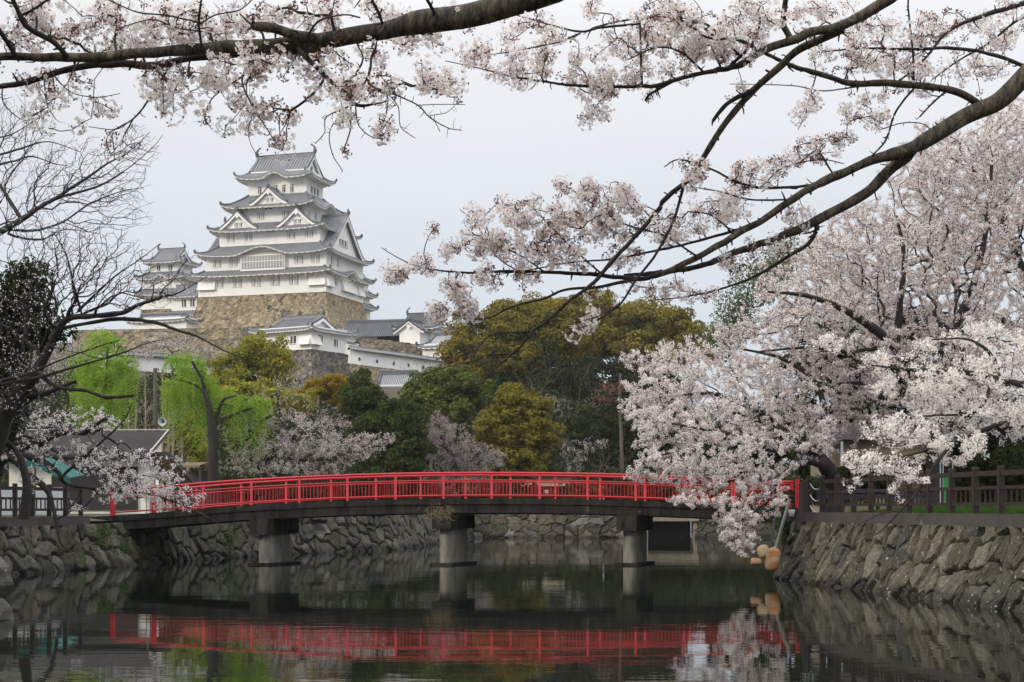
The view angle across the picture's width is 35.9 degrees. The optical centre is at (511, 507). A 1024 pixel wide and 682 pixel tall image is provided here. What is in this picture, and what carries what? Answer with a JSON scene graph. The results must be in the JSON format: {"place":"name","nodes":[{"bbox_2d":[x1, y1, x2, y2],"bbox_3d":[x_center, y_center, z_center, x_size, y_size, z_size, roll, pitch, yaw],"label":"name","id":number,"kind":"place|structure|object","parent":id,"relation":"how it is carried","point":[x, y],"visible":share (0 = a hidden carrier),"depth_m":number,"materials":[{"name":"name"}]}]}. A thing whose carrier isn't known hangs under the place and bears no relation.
{"place":"outdoors","nodes":[
{"label":"outdoors","id":0,"kind":"place"},
{"bbox_2d":[9,429,192,513],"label":"park house","id":1,"kind":"structure","parent":0,"point":[137,440],"depth_m":84.50,"materials":[{"name":"grey"}]},
{"bbox_2d":[133,242,202,314],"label":"castle tower","id":2,"kind":"structure","parent":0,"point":[165,259],"depth_m":387.47,"materials":[{"name":"paint"}]},
{"bbox_2d":[174,401,207,470],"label":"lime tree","id":3,"kind":"object","parent":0,"point":[195,457],"visible":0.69,"depth_m":111.18,"materials":[{"name":"green plant"}]},
{"bbox_2d":[417,502,460,523],"bbox_3d":[-3.180,0.147,64.608,2.202,1.204,0.710,0,0,0],"label":"dry tuft","id":4,"kind":"object","parent":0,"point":[440,513],"visible":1,"depth_m":64.57,"materials":[{"name":"brown plant"}]},
{"bbox_2d":[1,343,902,524],"bbox_3d":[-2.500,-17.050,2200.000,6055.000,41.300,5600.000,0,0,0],"label":"ground","id":5,"kind":"structure","parent":0,"point":[391,391],"depth_m":222.84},
{"bbox_2d":[1,490,21,514],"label":"white panel","id":6,"kind":"object","parent":5,"relation":"on","point":[6,493],"depth_m":70.97,"materials":[{"name":"grey"}]},
{"bbox_2d":[0,255,77,519],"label":"holly tree","id":7,"kind":"object","parent":5,"relation":"on","point":[25,506],"visible":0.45,"depth_m":46.64,"materials":[{"name":"green plant"}]},
{"bbox_2d":[7,458,84,513],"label":"market stall","id":8,"kind":"object","parent":5,"relation":"on","point":[62,467],"visible":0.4,"depth_m":75.98,"materials":[{"name":"teal fabric"}]},
{"bbox_2d":[35,487,62,514],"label":"white panel","id":9,"kind":"object","parent":5,"relation":"on","point":[57,494],"visible":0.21,"depth_m":72.47,"materials":[{"name":"grey"}]},
{"bbox_2d":[35,336,99,427],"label":"tree","id":10,"kind":"object","parent":5,"relation":"on","point":[59,374],"visible":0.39,"depth_m":119.83,"materials":[{"name":"brown plant"}]},
{"bbox_2d":[0,95,162,240],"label":"bare tree","id":11,"kind":"object","parent":5,"relation":"on","point":[66,188],"visible":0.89,"depth_m":61.66,"materials":[{"name":"brown plant"}]},
{"bbox_2d":[61,327,148,430],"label":"willow tree","id":12,"kind":"object","parent":5,"relation":"on","point":[111,368],"visible":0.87,"depth_m":106.94,"materials":[{"name":"green plant"}]},
{"bbox_2d":[0,401,223,557],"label":"cherry tree","id":13,"kind":"object","parent":5,"relation":"on","point":[26,443],"visible":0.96,"depth_m":49.60,"materials":[{"name":"pink plant"}]},
{"bbox_2d":[0,210,243,458],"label":"bare tree","id":14,"kind":"object","parent":5,"relation":"on","point":[17,396],"visible":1,"depth_m":40.82,"materials":[{"name":"brown plant"}]},
{"bbox_2d":[131,385,140,430],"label":"poplar tree","id":15,"kind":"object","parent":5,"relation":"on","point":[136,420],"visible":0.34,"depth_m":117.97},
{"bbox_2d":[140,378,151,430],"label":"poplar tree","id":16,"kind":"object","parent":5,"relation":"on","point":[145,384],"visible":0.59,"depth_m":120.95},
{"bbox_2d":[143,368,158,430],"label":"speaker pole","id":17,"kind":"object","parent":5,"relation":"on","point":[154,424],"visible":0.53,"depth_m":95.89,"materials":[{"name":"metal"}]},
{"bbox_2d":[157,417,165,425],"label":"horn speaker","id":18,"kind":"object","parent":17,"relation":"attached to","point":[161,421],"visible":1,"depth_m":95.45},
{"bbox_2d":[158,368,166,511],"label":"poplar tree","id":19,"kind":"object","parent":5,"relation":"on","point":[162,428],"visible":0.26,"depth_m":123.94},
{"bbox_2d":[71,326,264,369],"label":"stone wall","id":20,"kind":"structure","parent":5,"relation":"on","point":[222,338],"depth_m":331.90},
{"bbox_2d":[124,312,203,328],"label":"store building","id":21,"kind":"structure","parent":20,"relation":"on","point":[179,319],"depth_m":347.72,"materials":[{"name":"white paint"}]},
{"bbox_2d":[166,411,171,511],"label":"poplar tree","id":22,"kind":"object","parent":5,"relation":"on","point":[168,510],"visible":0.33,"depth_m":120.94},
{"bbox_2d":[129,330,208,451],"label":"cherry tree","id":23,"kind":"object","parent":5,"relation":"on","point":[166,347],"visible":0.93,"depth_m":189.87,"materials":[{"name":"brown plant"}]},
{"bbox_2d":[148,405,195,511],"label":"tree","id":24,"kind":"object","parent":5,"relation":"on","point":[165,448],"visible":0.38,"depth_m":108.38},
{"bbox_2d":[168,389,178,510],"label":"poplar tree","id":25,"kind":"object","parent":5,"relation":"on","point":[173,447],"visible":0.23,"depth_m":117.95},
{"bbox_2d":[163,284,198,316],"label":"passage block","id":26,"kind":"structure","parent":5,"relation":"on","point":[186,301],"depth_m":369.16,"materials":[{"name":"white paint"}]},
{"bbox_2d":[171,462,207,510],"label":"shelter","id":27,"kind":"object","parent":5,"relation":"on","point":[199,476],"visible":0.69,"depth_m":94.32,"materials":[{"name":"grey"}]},
{"bbox_2d":[99,350,290,384],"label":"plaster wall","id":28,"kind":"structure","parent":5,"relation":"on","point":[147,367],"depth_m":266.27,"materials":[{"name":"white paint"}]},
{"bbox_2d":[157,349,278,507],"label":"willow tree","id":29,"kind":"object","parent":5,"relation":"on","point":[201,388],"visible":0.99,"depth_m":100.09,"materials":[{"name":"green plant"}]},
{"bbox_2d":[0,515,471,574],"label":"stone wall","id":30,"kind":"structure","parent":5,"relation":"on","point":[33,549],"depth_m":71.89,"materials":[{"name":"stone"}]},
{"bbox_2d":[0,516,89,526],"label":"kerb","id":31,"kind":"structure","parent":30,"relation":"on","point":[32,521],"depth_m":59.34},
{"bbox_2d":[1,483,82,516],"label":"wooden fence","id":32,"kind":"object","parent":31,"relation":"on","point":[15,498],"visible":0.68,"depth_m":60.38,"materials":[{"name":"brown wood"}]},
{"bbox_2d":[90,527,114,554],"bbox_3d":[-15.904,1.280,61.226,0.962,1.150,1.069,0,0,0],"label":"ivy","id":33,"kind":"object","parent":30,"relation":"attached to","point":[100,536],"visible":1,"depth_m":61.16,"materials":[{"name":"green plant"}]},
{"bbox_2d":[94,522,124,543],"bbox_3d":[-15.969,1.011,61.997,1.516,0.926,1.213,0,0,0],"label":"ivy","id":34,"kind":"object","parent":30,"relation":"attached to","point":[109,532],"visible":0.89,"depth_m":61.99,"materials":[{"name":"green plant"}]},
{"bbox_2d":[113,539,137,555],"bbox_3d":[-15.373,1.585,62.972,0.882,0.678,1.034,0,0,-24],"label":"ivy","id":35,"kind":"object","parent":30,"relation":"attached to","point":[122,549],"visible":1,"depth_m":62.98,"materials":[{"name":"green plant"}]},
{"bbox_2d":[217,523,243,556],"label":"ivy","id":36,"kind":"object","parent":30,"relation":"attached to","point":[232,541],"visible":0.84,"depth_m":75.39,"materials":[{"name":"green plant"}]},
{"bbox_2d":[196,330,301,476],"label":"tree","id":37,"kind":"object","parent":5,"relation":"on","point":[281,362],"visible":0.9,"depth_m":166.22,"materials":[{"name":"green plant"}]},
{"bbox_2d":[213,377,319,462],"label":"lime tree","id":38,"kind":"object","parent":5,"relation":"on","point":[239,387],"visible":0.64,"depth_m":133.69,"materials":[{"name":"green plant"}]},
{"bbox_2d":[220,481,328,503],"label":"shrub","id":39,"kind":"object","parent":5,"relation":"on","point":[314,491],"visible":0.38,"depth_m":111.22,"materials":[{"name":"green plant"}]},
{"bbox_2d":[0,0,563,171],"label":"cherry tree","id":40,"kind":"object","parent":5,"relation":"on","point":[293,44],"visible":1,"depth_m":9.27,"materials":[{"name":"pink plant"}]},
{"bbox_2d":[190,143,374,328],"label":"castle keep","id":41,"kind":"structure","parent":5,"relation":"on","point":[286,238],"depth_m":356.24,"materials":[{"name":"paint"}]},
{"bbox_2d":[245,376,347,502],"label":"cherry tree","id":42,"kind":"object","parent":5,"relation":"on","point":[282,424],"visible":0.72,"depth_m":127.87,"materials":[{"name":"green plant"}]},
{"bbox_2d":[246,306,358,384],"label":"gate turret","id":43,"kind":"object","parent":5,"relation":"on","point":[317,346],"visible":0.47,"depth_m":303.26,"materials":[{"name":"paint"}]},
{"bbox_2d":[291,335,295,343],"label":"window","id":44,"kind":"structure","parent":43,"relation":"in","point":[293,338],"depth_m":302.07,"materials":[{"name":"grey"}]},
{"bbox_2d":[227,397,395,504],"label":"cherry tree","id":45,"kind":"object","parent":5,"relation":"on","point":[286,442],"visible":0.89,"depth_m":102.50,"materials":[{"name":"pink plant"}]},
{"bbox_2d":[291,372,353,472],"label":"amber tree","id":46,"kind":"object","parent":5,"relation":"on","point":[327,386],"visible":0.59,"depth_m":158.63,"materials":[{"name":"yellow plant"}]},
{"bbox_2d":[313,479,404,499],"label":"shrub","id":47,"kind":"object","parent":5,"relation":"on","point":[356,488],"visible":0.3,"depth_m":129.55,"materials":[{"name":"green plant"}]},
{"bbox_2d":[363,274,378,319],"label":"castle tower","id":48,"kind":"structure","parent":5,"relation":"on","point":[369,307],"depth_m":392.66,"materials":[{"name":"tile"}]},
{"bbox_2d":[344,319,406,341],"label":"corridor building","id":49,"kind":"structure","parent":5,"relation":"on","point":[383,329],"depth_m":336.26,"materials":[{"name":"tile"}]},
{"bbox_2d":[349,337,422,354],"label":"stone wall","id":50,"kind":"structure","parent":5,"relation":"on","point":[396,346],"depth_m":322.51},
{"bbox_2d":[391,307,454,343],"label":"gabled turret","id":51,"kind":"object","parent":50,"relation":"on","point":[415,327],"visible":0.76,"depth_m":330.63,"materials":[{"name":"white paint"}]},
{"bbox_2d":[334,367,438,498],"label":"cedar tree","id":52,"kind":"object","parent":5,"relation":"on","point":[368,407],"visible":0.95,"depth_m":125.53,"materials":[{"name":"green plant"}]},
{"bbox_2d":[375,369,417,386],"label":"gate","id":53,"kind":"structure","parent":5,"relation":"on","point":[393,378],"depth_m":264.15,"materials":[{"name":"tile"}]},
{"bbox_2d":[348,345,448,383],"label":"plaster wall","id":54,"kind":"structure","parent":5,"relation":"on","point":[374,361],"depth_m":303.25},
{"bbox_2d":[343,337,359,354],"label":"plaster wall","id":55,"kind":"structure","parent":54,"relation":"on","point":[352,341],"depth_m":302.17,"materials":[{"name":"white paint"}]},
{"bbox_2d":[394,349,438,371],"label":"bare tree","id":56,"kind":"object","parent":5,"relation":"on","point":[415,360],"visible":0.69,"depth_m":269.41,"materials":[{"name":"grey plant"}]},
{"bbox_2d":[90,472,799,564],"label":"bridge","id":57,"kind":"structure","parent":5,"relation":"on","point":[274,526],"depth_m":65.96,"materials":[{"name":"wood"}]},
{"bbox_2d":[415,329,474,356],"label":"gate building","id":58,"kind":"structure","parent":5,"relation":"on","point":[428,348],"depth_m":322.06,"materials":[{"name":"white paint"}]},
{"bbox_2d":[397,365,495,470],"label":"round tree","id":59,"kind":"object","parent":5,"relation":"on","point":[431,392],"visible":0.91,"depth_m":172.12,"materials":[{"name":"green plant"}]},
{"bbox_2d":[423,411,506,494],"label":"cherry tree","id":60,"kind":"object","parent":5,"relation":"on","point":[451,452],"visible":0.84,"depth_m":130.66,"materials":[{"name":"pink plant"}]},
{"bbox_2d":[487,370,506,404],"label":"pine tree","id":61,"kind":"object","parent":5,"relation":"on","point":[501,379],"visible":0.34,"depth_m":167.65,"materials":[{"name":"green plant"}]},
{"bbox_2d":[0,363,1020,510],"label":"undergrowth","id":62,"kind":"object","parent":5,"relation":"on","point":[553,467],"visible":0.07,"depth_m":189.65,"materials":[{"name":"green plant"}]},
{"bbox_2d":[433,290,601,392],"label":"camphor tree","id":63,"kind":"object","parent":5,"relation":"on","point":[464,341],"visible":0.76,"depth_m":201.59,"materials":[{"name":"green plant"}]},
{"bbox_2d":[472,381,566,479],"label":"oak tree","id":64,"kind":"object","parent":5,"relation":"on","point":[515,425],"visible":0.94,"depth_m":142.35,"materials":[{"name":"green plant"}]},
{"bbox_2d":[467,514,622,537],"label":"stone wall","id":65,"kind":"structure","parent":5,"relation":"on","point":[535,526],"depth_m":125.48,"materials":[{"name":"stone"}]},
{"bbox_2d":[514,478,577,493],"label":"pavilion","id":66,"kind":"structure","parent":5,"relation":"on","point":[546,486],"depth_m":142.11,"materials":[{"name":"beige"}]},
{"bbox_2d":[526,353,573,471],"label":"bare tree","id":67,"kind":"object","parent":5,"relation":"on","point":[548,383],"visible":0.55,"depth_m":184.91,"materials":[{"name":"grey plant"}]},
{"bbox_2d":[542,402,572,477],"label":"bare tree","id":68,"kind":"object","parent":5,"relation":"on","point":[558,420],"visible":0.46,"depth_m":159.81,"materials":[{"name":"grey plant"}]},
{"bbox_2d":[560,351,602,471],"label":"bare tree","id":69,"kind":"object","parent":5,"relation":"on","point":[581,384],"visible":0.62,"depth_m":178.30,"materials":[{"name":"grey plant"}]},
{"bbox_2d":[560,437,607,472],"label":"cherry tree","id":70,"kind":"object","parent":5,"relation":"on","point":[576,459],"visible":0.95,"depth_m":149.94,"materials":[{"name":"pink plant"}]},
{"bbox_2d":[526,342,693,444],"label":"evergreen tree","id":71,"kind":"object","parent":5,"relation":"on","point":[572,371],"visible":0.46,"depth_m":194.02,"materials":[{"name":"green plant"}]},
{"bbox_2d":[587,441,636,472],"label":"bare tree","id":72,"kind":"object","parent":5,"relation":"on","point":[605,459],"visible":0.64,"depth_m":140.02,"materials":[{"name":"grey plant"}]},
{"bbox_2d":[585,373,641,473],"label":"dead pine","id":73,"kind":"object","parent":5,"relation":"on","point":[605,392],"visible":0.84,"depth_m":151.87,"materials":[{"name":"brown plant"}]},
{"bbox_2d":[553,404,696,472],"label":"evergreen tree","id":74,"kind":"object","parent":5,"relation":"on","point":[608,431],"visible":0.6,"depth_m":162.55,"materials":[{"name":"green plant"}]},
{"bbox_2d":[562,288,720,380],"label":"camphor tree","id":75,"kind":"object","parent":5,"relation":"on","point":[627,324],"visible":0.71,"depth_m":208.22,"materials":[{"name":"green plant"}]},
{"bbox_2d":[582,470,705,502],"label":"shrub","id":76,"kind":"object","parent":5,"relation":"on","point":[617,479],"visible":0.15,"depth_m":133.75,"materials":[{"name":"green plant"}]},
{"bbox_2d":[420,0,896,387],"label":"cherry tree","id":77,"kind":"object","parent":5,"relation":"on","point":[670,16],"visible":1,"depth_m":11.75,"materials":[{"name":"pink plant"}]},
{"bbox_2d":[377,0,1023,328],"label":"cherry tree","id":78,"kind":"object","parent":5,"relation":"on","point":[1009,91],"visible":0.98,"depth_m":12.85,"materials":[{"name":"pink plant"}]},
{"bbox_2d":[618,334,844,557],"bbox_3d":[7.935,-2.232,54.401,8.783,7.681,10.816,0,0,0],"label":"cherry tree","id":79,"kind":"object","parent":5,"relation":"on","point":[812,453],"visible":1,"depth_m":53.02,"materials":[{"name":"white plant"}]},
{"bbox_2d":[695,519,781,537],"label":"stone wall","id":80,"kind":"structure","parent":5,"relation":"on","point":[761,529],"depth_m":125.42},
{"bbox_2d":[693,229,809,490],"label":"bamboo tree","id":81,"kind":"object","parent":5,"relation":"on","point":[726,320],"visible":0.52,"depth_m":138.93,"materials":[{"name":"plant"}]},
{"bbox_2d":[704,391,819,492],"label":"evergreen tree","id":82,"kind":"object","parent":5,"relation":"on","point":[778,458],"visible":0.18,"depth_m":97.88,"materials":[{"name":"green plant"}]},
{"bbox_2d":[786,387,909,480],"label":"evergreen tree","id":83,"kind":"object","parent":5,"relation":"on","point":[802,471],"visible":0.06,"depth_m":86.54,"materials":[{"name":"green plant"}]},
{"bbox_2d":[711,109,1023,506],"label":"cherry tree","id":84,"kind":"object","parent":5,"relation":"on","point":[890,336],"visible":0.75,"depth_m":58.66,"materials":[{"name":"pink plant"}]},
{"bbox_2d":[816,489,923,509],"bbox_3d":[13.900,-0.200,60.010,4.600,1.030,0.420,0,0,0],"label":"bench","id":85,"kind":"object","parent":5,"relation":"on","point":[877,507],"visible":0.25,"depth_m":60.18,"materials":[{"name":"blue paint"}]},
{"bbox_2d":[773,306,987,407],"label":"cherry blossoms","id":86,"kind":"object","parent":5,"relation":"on","point":[840,356],"visible":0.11,"depth_m":91.99,"materials":[{"name":"pink plant"}]},
{"bbox_2d":[807,424,954,511],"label":"park building","id":87,"kind":"structure","parent":5,"relation":"on","point":[846,442],"depth_m":76.50,"materials":[{"name":"grey"}]},
{"bbox_2d":[773,520,1023,611],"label":"stone wall","id":88,"kind":"structure","parent":5,"relation":"on","point":[972,565],"depth_m":43.05,"materials":[{"name":"stone"}]},
{"bbox_2d":[769,518,775,547],"bbox_3d":[8.984,0.897,54.500,0.100,1.039,3.095,0,0,12],"label":"drain pipe","id":89,"kind":"object","parent":88,"relation":"attached to","point":[772,534],"visible":0.79,"depth_m":54.36,"materials":[{"name":"grey"}]},
{"bbox_2d":[765,495,788,550],"bbox_3d":[9.392,0.725,55.568,0.913,2.459,1.714,0,0,0],"label":"fern","id":90,"kind":"object","parent":88,"relation":"on","point":[778,527],"visible":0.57,"depth_m":55.41,"materials":[{"name":"green plant"}]},
{"bbox_2d":[775,499,790,547],"bbox_3d":[9.182,0.542,53.600,0.089,1.686,2.215,0,0,24],"label":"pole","id":91,"kind":"object","parent":88,"relation":"on","point":[782,524],"visible":0.91,"depth_m":53.52,"materials":[{"name":"silver metal"}]},
{"bbox_2d":[799,512,1023,527],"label":"kerb","id":92,"kind":"structure","parent":88,"relation":"on","point":[989,520],"depth_m":43.38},
{"bbox_2d":[819,465,1023,513],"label":"wooden fence","id":93,"kind":"object","parent":92,"relation":"on","point":[1000,502],"visible":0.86,"depth_m":44.08,"materials":[{"name":"brown wood"}]},
{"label":"kerb","id":94,"kind":"structure","parent":88,"relation":"on","visible":0},
{"bbox_2d":[799,479,811,511],"bbox_3d":[11.250,-0.412,60.700,0.193,1.225,9.697,0,0,8],"label":"wooden fence","id":95,"kind":"object","parent":94,"relation":"on","point":[805,493],"visible":0.96,"depth_m":59.06,"materials":[{"name":"brown wood"}]},
{"bbox_2d":[784,448,1023,507],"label":"hedge","id":96,"kind":"object","parent":5,"relation":"on","point":[986,464],"visible":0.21,"depth_m":63.94,"materials":[{"name":"green plant"}]},
{"bbox_2d":[789,97,1023,411],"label":"cherry tree","id":97,"kind":"object","parent":5,"relation":"on","point":[1015,250],"visible":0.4,"depth_m":70.17,"materials":[{"name":"pink plant"}]},
{"bbox_2d":[886,461,944,508],"bbox_3d":[15.800,-0.750,61.900,2.000,2.140,1.500,0,0,0],"label":"kiosk","id":98,"kind":"object","parent":5,"relation":"on","point":[902,485],"visible":0.21,"depth_m":61.50,"materials":[{"name":"grey"}]},
{"bbox_2d":[811,314,1023,535],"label":"cherry tree","id":99,"kind":"object","parent":5,"relation":"on","point":[959,377],"visible":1,"depth_m":29.53,"materials":[{"name":"white plant"}]},
{"bbox_2d":[843,506,1023,513],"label":"grass","id":100,"kind":"structure","parent":5,"relation":"on","point":[982,509],"depth_m":46.78,"materials":[{"name":"green plant"}]},
{"bbox_2d":[940,462,952,502],"bbox_3d":[15.965,-0.680,58.028,0.480,2.000,0.095,0,0,0],"label":"signboard","id":101,"kind":"object","parent":5,"relation":"on","point":[945,482],"visible":0.16,"depth_m":57.99,"materials":[{"name":"green"}]},
{"bbox_2d":[902,364,1023,506],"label":"evergreen tree","id":102,"kind":"object","parent":5,"relation":"on","point":[993,444],"visible":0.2,"depth_m":77.70,"materials":[{"name":"green plant"}]},
{"bbox_2d":[0,537,1023,681],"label":"water","id":103,"kind":"structure","parent":0,"point":[685,609],"depth_m":32.72,"materials":[{"name":"black liquid"}]},
{"bbox_2d":[0,598,13,620],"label":"boulder","id":104,"kind":"object","parent":103,"relation":"in","point":[6,611],"visible":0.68,"depth_m":33.72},
{"bbox_2d":[0,557,13,598],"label":"boulder","id":105,"kind":"object","parent":104,"relation":"on","point":[6,583],"visible":0.98,"depth_m":34.05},
{"bbox_2d":[647,517,698,537],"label":"culvert","id":106,"kind":"object","parent":103,"relation":"in","point":[670,527],"visible":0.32,"depth_m":127.30,"materials":[{"name":"concrete"}]},
{"bbox_2d":[750,558,761,564],"bbox_3d":[8.032,1.777,52.000,0.397,0.256,0.245,0,0,0],"label":"float","id":107,"kind":"object","parent":103,"relation":"on","point":[755,561],"visible":1,"depth_m":51.91,"materials":[{"name":"orange plastic"}]},
{"bbox_2d":[757,545,768,558],"bbox_3d":[8.330,1.460,52.299,0.456,0.470,0.450,0,0,0],"label":"float","id":108,"kind":"object","parent":103,"relation":"on","point":[762,550],"visible":0.79,"depth_m":52.15,"materials":[{"name":"yellow plastic"}]},
{"bbox_2d":[765,546,780,571],"bbox_3d":[8.499,1.674,51.501,0.513,0.821,0.484,0,0,0],"label":"float","id":109,"kind":"object","parent":103,"relation":"on","point":[772,559],"visible":1,"depth_m":51.32,"materials":[{"name":"orange plastic"}]},
{"bbox_2d":[0,0,1023,511],"label":"sky","id":110,"kind":"structure","parent":0,"point":[513,143],"materials":[{"name":"white"}]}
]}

